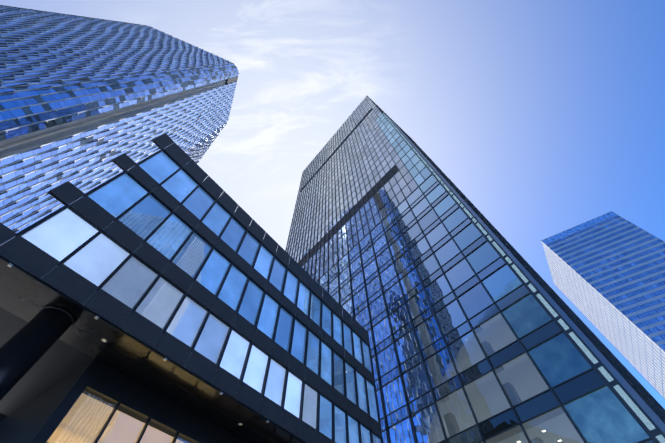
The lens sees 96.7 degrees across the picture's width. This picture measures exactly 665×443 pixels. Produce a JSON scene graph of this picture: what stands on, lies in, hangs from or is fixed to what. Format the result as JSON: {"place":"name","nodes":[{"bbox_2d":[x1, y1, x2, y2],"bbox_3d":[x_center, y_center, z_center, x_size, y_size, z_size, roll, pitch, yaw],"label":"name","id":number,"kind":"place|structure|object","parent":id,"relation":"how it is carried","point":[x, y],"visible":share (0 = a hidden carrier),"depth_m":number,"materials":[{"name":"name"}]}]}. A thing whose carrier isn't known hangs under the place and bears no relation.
{"place":"outdoors","nodes":[
{"label":"outdoors","id":0,"kind":"place"},
{"bbox_2d":[0,5,238,245],"bbox_3d":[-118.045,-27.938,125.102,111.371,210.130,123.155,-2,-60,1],"label":"skyscraper","id":1,"kind":"structure","parent":0,"point":[84,101],"depth_m":90.40,"materials":[{"name":"blue glass"}]},
{"bbox_2d":[0,0,664,408],"label":"sky","id":2,"kind":"structure","parent":0,"point":[548,116],"materials":[{"name":"blue"}]},
{"label":"ground","id":3,"kind":"structure","parent":0,"visible":0},
{"bbox_2d":[0,305,74,400],"bbox_3d":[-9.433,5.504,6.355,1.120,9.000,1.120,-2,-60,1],"label":"column","id":4,"kind":"structure","parent":3,"relation":"on","point":[26,347],"depth_m":8.96,"materials":[{"name":"black metal"}]},
{"bbox_2d":[0,133,383,442],"bbox_3d":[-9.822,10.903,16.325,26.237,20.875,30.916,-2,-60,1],"label":"office building","id":5,"kind":"structure","parent":3,"relation":"on","point":[87,254],"depth_m":15.15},
{"bbox_2d":[0,356,248,442],"bbox_3d":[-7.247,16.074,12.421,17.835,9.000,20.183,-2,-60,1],"label":"low-rise shopfront","id":6,"kind":"object","parent":5,"relation":"attached to","point":[96,399],"visible":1,"depth_m":11.15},
{"bbox_2d":[0,256,304,442],"bbox_3d":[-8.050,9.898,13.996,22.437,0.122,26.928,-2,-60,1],"label":"soffit","id":7,"kind":"structure","parent":5,"relation":"attached to","point":[85,338],"depth_m":11.53,"materials":[{"name":"black metal"}]},
{"bbox_2d":[18,186,344,442],"bbox_3d":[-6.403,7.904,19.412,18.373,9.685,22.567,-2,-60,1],"label":"window mullions","id":8,"kind":"object","parent":5,"relation":"in","point":[211,308],"depth_m":17.91,"materials":[{"name":"black metal"}]},
{"bbox_2d":[285,96,664,442],"bbox_3d":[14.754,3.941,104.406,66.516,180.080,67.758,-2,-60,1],"label":"skyscraper","id":9,"kind":"structure","parent":3,"relation":"on","point":[390,249],"depth_m":39.14,"materials":[{"name":"blue glass"}]},
{"bbox_2d":[382,112,664,442],"bbox_3d":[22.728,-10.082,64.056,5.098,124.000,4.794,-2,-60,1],"label":"tower light strip","id":10,"kind":"object","parent":9,"relation":"attached to","point":[647,417],"visible":1,"depth_m":27.12,"materials":[{"name":"metal"}]},
{"bbox_2d":[541,211,664,398],"bbox_3d":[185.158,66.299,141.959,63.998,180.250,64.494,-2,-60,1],"label":"tower","id":11,"kind":"structure","parent":3,"relation":"on","point":[607,270],"depth_m":174.31,"materials":[{"name":"blue glass"}]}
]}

